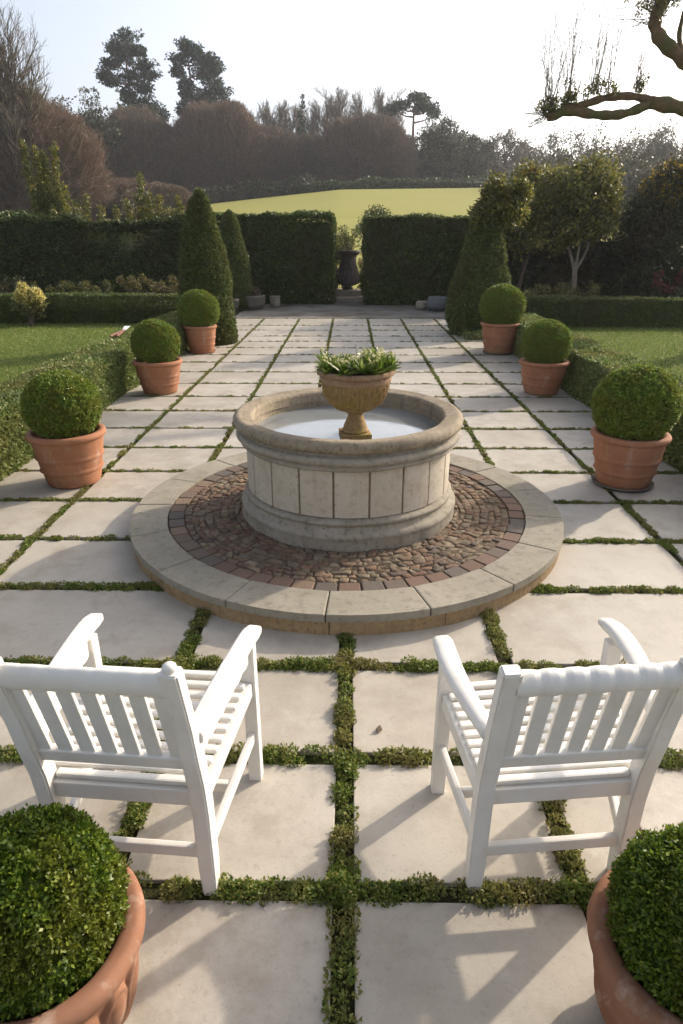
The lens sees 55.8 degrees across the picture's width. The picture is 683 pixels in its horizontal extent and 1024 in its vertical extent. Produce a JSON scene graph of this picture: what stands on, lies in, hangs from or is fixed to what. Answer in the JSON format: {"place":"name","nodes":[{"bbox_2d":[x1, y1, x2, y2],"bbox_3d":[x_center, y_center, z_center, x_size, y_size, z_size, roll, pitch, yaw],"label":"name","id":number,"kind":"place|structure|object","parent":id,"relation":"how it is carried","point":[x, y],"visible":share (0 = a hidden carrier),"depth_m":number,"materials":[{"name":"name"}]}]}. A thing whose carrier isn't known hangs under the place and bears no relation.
{"place":"outdoors","nodes":[
{"label":"outdoors","id":0,"kind":"place"},
{"bbox_2d":[0,323,136,382],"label":"lawn","id":1,"kind":"structure","parent":0,"point":[32,347],"depth_m":12.57,"materials":[{"name":"plant"}]},
{"bbox_2d":[8,281,50,325],"bbox_3d":[-7.181,-4.784,14.787,0.908,1.008,0.719,12,26,25],"label":"flowering shrub","id":2,"kind":"object","parent":1,"relation":"on","point":[34,297],"visible":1,"depth_m":14.63,"materials":[{"name":"yellow plant"}]},
{"bbox_2d":[235,302,445,319],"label":"gravel path","id":3,"kind":"structure","parent":0,"point":[346,310],"depth_m":17.69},
{"bbox_2d":[244,294,265,309],"bbox_3d":[-2.618,-6.012,18.453,0.896,0.384,0.898,0,23,1],"label":"stone trough","id":4,"kind":"object","parent":3,"relation":"on","point":[256,303],"visible":0.69,"depth_m":18.14,"materials":[{"name":"stone"}]},
{"bbox_2d":[247,286,261,295],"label":"heather","id":5,"kind":"object","parent":4,"relation":"in","point":[256,292],"visible":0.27,"depth_m":18.25,"materials":[{"name":"green plant"}]},
{"bbox_2d":[269,296,280,306],"bbox_3d":[-1.957,-6.208,19.016,0.343,0.304,0.347,0,23,1],"label":"stone pot","id":6,"kind":"object","parent":3,"relation":"on","point":[274,301],"visible":1,"depth_m":18.89,"materials":[{"name":"stone"}]},
{"bbox_2d":[334,240,341,289],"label":"border plant","id":7,"kind":"object","parent":3,"relation":"on","point":[338,257],"visible":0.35,"depth_m":20.46,"materials":[{"name":"green plant"}]},
{"bbox_2d":[356,257,367,288],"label":"border plant","id":8,"kind":"object","parent":3,"relation":"on","point":[360,264],"visible":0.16,"depth_m":20.79,"materials":[{"name":"green plant"}]},
{"bbox_2d":[416,301,426,309],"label":"stone pot","id":9,"kind":"object","parent":3,"relation":"on","point":[421,305],"visible":0.9,"depth_m":18.21,"materials":[{"name":"stone"}]},
{"bbox_2d":[426,296,446,310],"bbox_3d":[2.678,-5.826,18.028,0.612,0.373,0.624,0,23,1],"label":"glazed pot","id":10,"kind":"object","parent":3,"relation":"on","point":[435,303],"visible":0.94,"depth_m":17.80,"materials":[{"name":"ceramic"}]},
{"bbox_2d":[0,319,682,1023],"bbox_3d":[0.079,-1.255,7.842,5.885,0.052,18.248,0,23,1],"label":"terrace paving","id":11,"kind":"structure","parent":0,"point":[258,963],"depth_m":2.78,"materials":[{"name":"stone"}]},
{"bbox_2d":[25,423,105,488],"bbox_3d":[-2.249,-0.466,5.354,0.620,0.452,0.616,10,25,22],"label":"terracotta pot","id":12,"kind":"object","parent":11,"relation":"on","point":[71,462],"visible":0.81,"depth_m":5.16,"materials":[{"name":"ceramic"}]},
{"bbox_2d":[19,369,102,438],"bbox_3d":[-2.250,-0.879,5.179,0.630,0.535,0.636,0,23,1],"label":"box ball","id":13,"kind":"object","parent":12,"relation":"in","point":[58,403],"visible":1,"depth_m":4.99,"materials":[{"name":"green plant"}]},
{"bbox_2d":[0,860,145,1023],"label":"terracotta pot","id":14,"kind":"object","parent":11,"relation":"on","point":[106,994],"visible":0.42,"depth_m":1.51,"materials":[{"name":"ceramic"}]},
{"bbox_2d":[0,802,131,1021],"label":"box ball","id":15,"kind":"object","parent":14,"relation":"in","point":[64,905],"visible":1,"depth_m":1.44,"materials":[{"name":"green plant"}]},
{"bbox_2d":[0,311,189,482],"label":"box hedge","id":16,"kind":"object","parent":11,"relation":"on","point":[107,367],"visible":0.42,"depth_m":7.47,"materials":[{"name":"green plant"}]},
{"bbox_2d":[109,326,129,336],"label":"garden loppers","id":17,"kind":"object","parent":16,"relation":"on","point":[118,333],"visible":1,"depth_m":9.61,"materials":[{"name":"metal"}]},
{"bbox_2d":[0,613,263,895],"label":"garden chair","id":18,"kind":"object","parent":11,"relation":"on","point":[59,681],"visible":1,"depth_m":1.87,"materials":[{"name":"white paint"}]},
{"bbox_2d":[132,357,182,394],"bbox_3d":[-2.398,-1.788,8.479,0.642,0.432,0.638,12,26,27],"label":"terracotta pot","id":19,"kind":"object","parent":11,"relation":"on","point":[162,378],"visible":0.84,"depth_m":8.28,"materials":[{"name":"ceramic"}]},
{"bbox_2d":[130,319,180,362],"bbox_3d":[-2.399,-2.203,8.299,0.653,0.563,0.643,7,24,15],"label":"box ball","id":20,"kind":"object","parent":19,"relation":"in","point":[154,341],"visible":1,"depth_m":8.11,"materials":[{"name":"green plant"}]},
{"bbox_2d":[183,324,216,353],"bbox_3d":[-2.500,-3.082,11.461,0.594,0.472,0.599,10,25,23],"label":"terracotta pot","id":21,"kind":"object","parent":11,"relation":"on","point":[200,340],"visible":0.91,"depth_m":11.27,"materials":[{"name":"ceramic"}]},
{"bbox_2d":[176,289,220,326],"bbox_3d":[-2.497,-3.557,11.256,0.774,0.656,0.754,14,27,29],"label":"box ball","id":22,"kind":"object","parent":21,"relation":"in","point":[197,308],"visible":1,"depth_m":11.03,"materials":[{"name":"green plant"}]},
{"bbox_2d":[177,187,238,345],"bbox_3d":[-2.576,-4.525,12.081,1.158,2.806,1.164,0,23,1],"label":"clipped cone","id":23,"kind":"object","parent":11,"relation":"on","point":[203,263],"visible":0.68,"depth_m":11.72,"materials":[{"name":"green plant"}]},
{"bbox_2d":[0,318,682,1023],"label":"ground cover","id":24,"kind":"object","parent":11,"relation":"on","point":[340,882],"visible":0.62,"depth_m":2.56,"materials":[{"name":"green plant"}]},
{"bbox_2d":[129,452,563,637],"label":"fountain plinth","id":25,"kind":"structure","parent":11,"relation":"on","point":[198,540],"depth_m":3.85,"materials":[{"name":"stone"}]},
{"bbox_2d":[233,387,463,551],"bbox_3d":[0.045,-0.365,4.529,1.557,0.723,1.557,0,23,1],"label":"fountain","id":26,"kind":"object","parent":25,"relation":"on","point":[315,480],"visible":0.87,"depth_m":4.00,"materials":[{"name":"stone"}]},
{"bbox_2d":[317,368,395,439],"bbox_3d":[0.092,-0.708,4.191,0.501,0.452,0.495,0,23,1],"label":"stone urn","id":27,"kind":"object","parent":26,"relation":"on","point":[356,396],"visible":0.87,"depth_m":4.01,"materials":[{"name":"stone"}]},
{"bbox_2d":[313,346,401,375],"bbox_3d":[0.120,-0.961,4.041,0.596,0.179,0.511,-6,24,-14],"label":"urn plant","id":28,"kind":"object","parent":27,"relation":"on","point":[373,361],"visible":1,"depth_m":3.97,"materials":[{"name":"green plant"}]},
{"bbox_2d":[376,725,381,732],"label":"fallen leaf","id":29,"kind":"object","parent":11,"relation":"on","point":[378,729],"visible":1,"depth_m":2.68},
{"bbox_2d":[458,329,482,340],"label":"border plant","id":30,"kind":"object","parent":11,"relation":"on","point":[478,334],"visible":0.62,"depth_m":12.93,"materials":[{"name":"green plant"}]},
{"bbox_2d":[480,321,519,354],"bbox_3d":[2.781,-3.069,11.353,0.700,0.532,0.698,-4,23,-8],"label":"terracotta pot","id":31,"kind":"object","parent":11,"relation":"on","point":[498,339],"visible":0.89,"depth_m":11.13,"materials":[{"name":"ceramic"}]},
{"bbox_2d":[478,283,526,323],"bbox_3d":[2.778,-3.589,11.132,0.825,0.694,0.822,-5,24,-11],"label":"box ball","id":32,"kind":"object","parent":31,"relation":"on","point":[503,303],"visible":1,"depth_m":10.89,"materials":[{"name":"green plant"}]},
{"bbox_2d":[519,357,569,395],"bbox_3d":[2.633,-1.774,8.448,0.640,0.432,0.629,6,24,13],"label":"terracotta pot","id":33,"kind":"object","parent":11,"relation":"on","point":[539,379],"visible":0.87,"depth_m":8.25,"materials":[{"name":"ceramic"}]},
{"bbox_2d":[520,319,573,363],"bbox_3d":[2.633,-2.193,8.274,0.660,0.563,0.660,-11,26,-25],"label":"box ball","id":34,"kind":"object","parent":33,"relation":"in","point":[548,341],"visible":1,"depth_m":8.08,"materials":[{"name":"green plant"}]},
{"bbox_2d":[430,618,682,894],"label":"garden chair","id":35,"kind":"object","parent":11,"relation":"on","point":[503,761],"visible":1,"depth_m":1.87,"materials":[{"name":"white paint"}]},
{"bbox_2d":[512,313,682,472],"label":"box hedge","id":36,"kind":"object","parent":11,"relation":"on","point":[593,363],"visible":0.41,"depth_m":7.99,"materials":[{"name":"green plant"}]},
{"bbox_2d":[590,425,671,492],"bbox_3d":[2.341,-0.444,5.303,0.606,0.452,0.605,-9,25,-20],"label":"terracotta pot","id":37,"kind":"object","parent":11,"relation":"on","point":[625,466],"visible":0.85,"depth_m":5.12,"materials":[{"name":"ceramic"}]},
{"bbox_2d":[590,363,682,440],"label":"box ball","id":38,"kind":"object","parent":37,"relation":"in","point":[641,402],"visible":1,"depth_m":4.91,"materials":[{"name":"green plant"}]},
{"bbox_2d":[587,867,682,1023],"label":"terracotta pot","id":39,"kind":"object","parent":11,"relation":"on","point":[622,996],"visible":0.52,"depth_m":1.51,"materials":[{"name":"ceramic"}]},
{"bbox_2d":[605,821,682,1021],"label":"box ball","id":40,"kind":"object","parent":39,"relation":"in","point":[644,895],"visible":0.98,"depth_m":1.46,"materials":[{"name":"green plant"}]},
{"bbox_2d":[0,0,682,167],"label":"sky","id":41,"kind":"structure","parent":0,"point":[468,54],"materials":[{"name":"white"}]},
{"bbox_2d":[335,289,362,301],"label":"stone steps","id":42,"kind":"structure","parent":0,"point":[352,295],"depth_m":20.63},
{"bbox_2d":[336,250,360,289],"bbox_3d":[0.212,-7.803,20.804,0.838,1.181,0.825,0,23,1],"label":"lead urn","id":43,"kind":"object","parent":42,"relation":"on","point":[348,275],"visible":0.93,"depth_m":20.55,"materials":[{"name":"metal"}]},
{"bbox_2d":[337,224,361,250],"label":"urn plant","id":44,"kind":"object","parent":43,"relation":"in","point":[348,239],"visible":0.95,"depth_m":20.40,"materials":[{"name":"green plant"}]},
{"bbox_2d":[101,197,629,315],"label":"ground","id":45,"kind":"structure","parent":0,"point":[238,313],"depth_m":64.43,"materials":[{"name":"green plant"}]},
{"bbox_2d":[0,3,54,227],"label":"bare tree","id":46,"kind":"object","parent":45,"relation":"on","point":[8,69],"visible":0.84,"depth_m":50.98,"materials":[{"name":"plant"}]},
{"bbox_2d":[0,77,123,228],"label":"bare shrub","id":47,"kind":"object","parent":45,"relation":"on","point":[80,153],"visible":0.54,"depth_m":54.17,"materials":[{"name":"plant"}]},
{"bbox_2d":[51,86,126,176],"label":"dark tree","id":48,"kind":"object","parent":45,"relation":"on","point":[95,124],"visible":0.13,"depth_m":83.83,"materials":[{"name":"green plant"}]},
{"bbox_2d":[0,291,178,323],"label":"box hedge","id":49,"kind":"object","parent":45,"relation":"on","point":[116,307],"visible":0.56,"depth_m":15.18,"materials":[{"name":"green plant"}]},
{"bbox_2d":[103,177,147,219],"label":"bare shrub","id":50,"kind":"object","parent":45,"relation":"on","point":[120,183],"visible":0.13,"depth_m":61.63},
{"bbox_2d":[93,26,173,121],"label":"pine tree","id":51,"kind":"object","parent":45,"relation":"on","point":[123,49],"visible":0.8,"depth_m":105.01,"materials":[{"name":"green plant"}]},
{"bbox_2d":[118,181,154,220],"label":"bare shrub","id":52,"kind":"object","parent":45,"relation":"on","point":[131,200],"visible":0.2,"depth_m":22.90,"materials":[{"name":"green plant"}]},
{"bbox_2d":[111,103,170,124],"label":"dark tree","id":53,"kind":"object","parent":45,"relation":"on","point":[155,111],"visible":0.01,"depth_m":95.21,"materials":[{"name":"green plant"}]},
{"bbox_2d":[100,101,189,188],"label":"bare shrub","id":54,"kind":"object","parent":45,"relation":"on","point":[142,147],"visible":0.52,"depth_m":86.56,"materials":[{"name":"plant"}]},
{"bbox_2d":[164,35,234,115],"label":"pine tree","id":55,"kind":"object","parent":45,"relation":"on","point":[208,65],"visible":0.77,"depth_m":105.90,"materials":[{"name":"green plant"}]},
{"bbox_2d":[101,173,317,218],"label":"field hedge","id":56,"kind":"object","parent":45,"relation":"on","point":[225,194],"visible":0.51,"depth_m":82.09,"materials":[{"name":"green plant"}]},
{"bbox_2d":[159,97,279,193],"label":"bare shrub","id":57,"kind":"object","parent":45,"relation":"on","point":[218,140],"visible":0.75,"depth_m":87.48,"materials":[{"name":"plant"}]},
{"bbox_2d":[242,104,268,122],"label":"bare tree","id":58,"kind":"object","parent":45,"relation":"on","point":[257,113],"visible":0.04,"depth_m":117.95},
{"bbox_2d":[237,123,308,185],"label":"bare shrub","id":59,"kind":"object","parent":45,"relation":"on","point":[285,145],"visible":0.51,"depth_m":90.56,"materials":[{"name":"plant"}]},
{"bbox_2d":[256,98,293,126],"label":"bare tree","id":60,"kind":"object","parent":45,"relation":"on","point":[265,117],"visible":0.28,"depth_m":118.57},
{"bbox_2d":[261,99,296,131],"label":"bare tree","id":61,"kind":"object","parent":45,"relation":"on","point":[281,118],"visible":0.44,"depth_m":116.36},
{"bbox_2d":[282,102,306,134],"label":"bare tree","id":62,"kind":"object","parent":45,"relation":"on","point":[295,120],"visible":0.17,"depth_m":121.41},
{"bbox_2d":[295,93,309,138],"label":"tree","id":63,"kind":"object","parent":45,"relation":"on","point":[300,132],"visible":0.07,"depth_m":106.98,"materials":[{"name":"plant"}]},
{"bbox_2d":[291,103,325,136],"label":"bare tree","id":64,"kind":"object","parent":45,"relation":"on","point":[314,116],"visible":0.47,"depth_m":117.35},
{"bbox_2d":[293,132,325,183],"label":"bare shrub","id":65,"kind":"object","parent":45,"relation":"on","point":[308,141],"visible":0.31,"depth_m":91.80,"materials":[{"name":"plant"}]},
{"bbox_2d":[306,96,336,137],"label":"bare tree","id":66,"kind":"object","parent":45,"relation":"on","point":[324,115],"visible":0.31,"depth_m":118.85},
{"bbox_2d":[313,84,355,126],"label":"bare tree","id":67,"kind":"object","parent":45,"relation":"on","point":[334,111],"visible":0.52,"depth_m":114.22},
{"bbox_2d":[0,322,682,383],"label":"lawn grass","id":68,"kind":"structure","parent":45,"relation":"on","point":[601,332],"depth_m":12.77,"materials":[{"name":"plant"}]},
{"bbox_2d":[336,232,354,288],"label":"leafy shrub","id":69,"kind":"object","parent":45,"relation":"on","point":[342,239],"visible":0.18,"depth_m":22.60,"materials":[{"name":"green plant"}]},
{"bbox_2d":[344,89,378,116],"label":"bare tree","id":70,"kind":"object","parent":45,"relation":"on","point":[359,109],"visible":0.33,"depth_m":117.58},
{"bbox_2d":[310,111,422,183],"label":"bare shrub","id":71,"kind":"object","parent":45,"relation":"on","point":[360,145],"visible":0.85,"depth_m":88.97,"materials":[{"name":"plant"}]},
{"bbox_2d":[367,84,407,119],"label":"bare tree","id":72,"kind":"object","parent":45,"relation":"on","point":[380,101],"visible":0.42,"depth_m":114.06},
{"bbox_2d":[390,100,410,124],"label":"bare tree","id":73,"kind":"object","parent":45,"relation":"on","point":[400,118],"visible":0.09,"depth_m":120.57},
{"bbox_2d":[298,174,509,193],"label":"field hedge","id":74,"kind":"object","parent":45,"relation":"on","point":[387,183],"visible":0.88,"depth_m":81.80,"materials":[{"name":"green plant"}]},
{"bbox_2d":[381,89,442,138],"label":"pine tree","id":75,"kind":"object","parent":45,"relation":"on","point":[422,103],"visible":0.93,"depth_m":102.33,"materials":[{"name":"green plant"}]},
{"bbox_2d":[414,113,476,180],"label":"dark tree","id":76,"kind":"object","parent":45,"relation":"on","point":[438,160],"visible":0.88,"depth_m":93.91,"materials":[{"name":"green plant"}]},
{"bbox_2d":[451,129,499,180],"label":"dark tree","id":77,"kind":"object","parent":45,"relation":"on","point":[481,163],"visible":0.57,"depth_m":95.81,"materials":[{"name":"green plant"}]},
{"bbox_2d":[444,213,511,336],"bbox_3d":[2.882,-4.917,13.300,1.422,2.562,1.396,0,23,1],"label":"clipped cone","id":78,"kind":"object","parent":45,"relation":"on","point":[482,268],"visible":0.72,"depth_m":12.94,"materials":[{"name":"green plant"}]},
{"bbox_2d":[481,126,534,178],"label":"bare tree","id":79,"kind":"object","parent":45,"relation":"on","point":[507,142],"visible":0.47,"depth_m":101.70,"materials":[{"name":"plant"}]},
{"bbox_2d":[493,119,682,202],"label":"woods","id":80,"kind":"object","parent":45,"relation":"on","point":[645,166],"visible":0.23,"depth_m":109.84,"materials":[{"name":"green plant"}]},
{"bbox_2d":[524,293,682,327],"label":"box hedge","id":81,"kind":"object","parent":45,"relation":"on","point":[624,311],"visible":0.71,"depth_m":14.50,"materials":[{"name":"green plant"}]},
{"bbox_2d":[638,134,679,167],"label":"dark tree","id":82,"kind":"object","parent":45,"relation":"on","point":[660,151],"visible":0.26,"depth_m":96.70,"materials":[{"name":"green plant"}]},
{"bbox_2d":[668,127,682,162],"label":"bare tree","id":83,"kind":"object","parent":45,"relation":"on","point":[678,145],"visible":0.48,"depth_m":52.60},
{"bbox_2d":[211,188,621,288],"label":"field","id":84,"kind":"structure","parent":0,"point":[347,206],"depth_m":64.81,"materials":[{"name":"plant"}]},
{"bbox_2d":[120,181,192,217],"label":"bare shrub","id":85,"kind":"object","parent":84,"relation":"on","point":[168,193],"visible":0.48,"depth_m":58.07,"materials":[{"name":"plant"}]},
{"bbox_2d":[356,204,390,258],"bbox_3d":[1.496,-12.201,28.427,1.871,2.726,2.135,0,23,1],"label":"leafy shrub","id":86,"kind":"object","parent":84,"relation":"on","point":[375,212],"visible":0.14,"depth_m":28.06,"materials":[{"name":"green plant"}]},
{"bbox_2d":[571,327,682,375],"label":"lawn","id":87,"kind":"structure","parent":0,"point":[648,347],"depth_m":12.57,"materials":[{"name":"plant"}]},
{"bbox_2d":[511,0,682,135],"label":"pollard tree","id":88,"kind":"object","parent":87,"relation":"on","point":[665,44],"visible":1,"depth_m":10.07,"materials":[{"name":"brown plant"}]},
{"label":"border soil","id":89,"kind":"structure","parent":0,"visible":0},
{"bbox_2d":[0,275,28,292],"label":"border plant","id":90,"kind":"object","parent":89,"relation":"on","point":[3,285],"visible":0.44,"depth_m":16.40,"materials":[{"name":"green plant"}]},
{"bbox_2d":[18,139,72,228],"bbox_3d":[-9.727,-9.597,21.705,1.491,5.186,1.462,-13,26,-27],"label":"conifer","id":91,"kind":"object","parent":89,"relation":"on","point":[43,194],"visible":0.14,"depth_m":21.11,"materials":[{"name":"green plant"}]},
{"bbox_2d":[28,279,113,296],"bbox_3d":[-6.844,-5.507,16.561,2.292,0.945,0.830,0,23,1],"label":"border plant","id":92,"kind":"object","parent":89,"relation":"on","point":[72,286],"visible":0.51,"depth_m":16.42,"materials":[{"name":"green plant"}]},
{"bbox_2d":[48,191,106,221],"bbox_3d":[-8.470,-8.444,21.068,2.083,3.700,1.283,0,23,1],"label":"conifer","id":93,"kind":"object","parent":89,"relation":"on","point":[62,208],"visible":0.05,"depth_m":20.54,"materials":[{"name":"green plant"}]},
{"bbox_2d":[0,206,184,296],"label":"yew hedge","id":94,"kind":"object","parent":89,"relation":"on","point":[69,247],"visible":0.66,"depth_m":18.74,"materials":[{"name":"green plant"}]},
{"bbox_2d":[111,172,164,223],"bbox_3d":[-6.430,-8.735,20.918,1.938,4.155,1.167,0,23,1],"label":"conifer","id":95,"kind":"object","parent":89,"relation":"on","point":[141,212],"visible":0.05,"depth_m":20.47,"materials":[{"name":"green plant"}]},
{"bbox_2d":[116,273,178,293],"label":"hydrangea","id":96,"kind":"object","parent":89,"relation":"on","point":[130,280],"visible":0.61,"depth_m":16.03,"materials":[{"name":"green plant"}]},
{"bbox_2d":[159,205,183,220],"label":"leafy shrub","id":97,"kind":"object","parent":89,"relation":"on","point":[168,215],"visible":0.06,"depth_m":20.51,"materials":[{"name":"green plant"}]},
{"bbox_2d":[174,194,184,217],"bbox_3d":[-4.594,-8.249,20.837,1.548,3.663,1.386,15,27,31],"label":"conifer","id":98,"kind":"object","parent":89,"relation":"on","point":[178,202],"visible":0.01,"depth_m":20.28,"materials":[{"name":"green plant"}]},
{"bbox_2d":[218,208,253,311],"bbox_3d":[-3.018,-6.957,17.938,1.153,2.700,1.132,0,23,1],"label":"clipped cone","id":99,"kind":"object","parent":89,"relation":"on","point":[238,257],"visible":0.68,"depth_m":17.62,"materials":[{"name":"green plant"}]},
{"bbox_2d":[233,298,239,310],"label":"stone pot","id":100,"kind":"object","parent":89,"relation":"on","point":[236,303],"visible":0.25,"depth_m":17.82,"materials":[{"name":"stone"}]},
{"bbox_2d":[214,209,337,303],"bbox_3d":[-2.321,-7.840,19.911,4.406,2.788,1.634,0,23,1],"label":"tall hedge","id":101,"kind":"object","parent":89,"relation":"on","point":[292,259],"visible":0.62,"depth_m":19.25,"materials":[{"name":"green plant"}]},
{"label":"border soil","id":102,"kind":"structure","parent":0,"visible":0},
{"bbox_2d":[359,212,469,305],"bbox_3d":[2.576,-7.649,19.564,4.069,2.689,1.657,0,23,1],"label":"tall hedge","id":103,"kind":"object","parent":102,"relation":"on","point":[412,259],"visible":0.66,"depth_m":19.00,"materials":[{"name":"green plant"}]},
{"bbox_2d":[466,170,537,232],"bbox_3d":[3.133,-5.170,13.026,1.324,3.091,0.986,0,23,1],"label":"leafy shrub","id":104,"kind":"object","parent":102,"relation":"on","point":[506,204],"visible":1,"depth_m":12.47,"materials":[{"name":"green plant"}]},
{"bbox_2d":[502,157,559,289],"bbox_3d":[4.897,-7.623,17.837,1.809,3.838,2.049,-20,30,-38],"label":"tree","id":105,"kind":"object","parent":102,"relation":"on","point":[511,236],"visible":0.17,"depth_m":17.19,"materials":[{"name":"green plant"}]},
{"bbox_2d":[523,280,601,299],"bbox_3d":[5.519,-5.327,16.128,2.014,0.954,0.910,0,23,1],"label":"border plant","id":106,"kind":"object","parent":102,"relation":"on","point":[562,288],"visible":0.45,"depth_m":16.03,"materials":[{"name":"green plant"}]},
{"bbox_2d":[517,150,626,294],"bbox_3d":[5.626,-6.942,16.247,2.876,3.827,2.373,-10,25,-23],"label":"tree","id":107,"kind":"object","parent":102,"relation":"on","point":[579,203],"visible":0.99,"depth_m":15.44,"materials":[{"name":"green plant"}]},
{"bbox_2d":[506,212,682,299],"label":"yew hedge","id":108,"kind":"object","parent":102,"relation":"on","point":[595,266],"visible":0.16,"depth_m":18.35,"materials":[{"name":"green plant"}]},
{"bbox_2d":[604,152,682,297],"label":"flowering shrub","id":109,"kind":"object","parent":102,"relation":"on","point":[651,220],"visible":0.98,"depth_m":16.59,"materials":[{"name":"green plant"}]},
{"bbox_2d":[648,269,682,297],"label":"border plant","id":110,"kind":"object","parent":102,"relation":"on","point":[661,287],"visible":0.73,"depth_m":16.12,"materials":[{"name":"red plant"}]}
]}

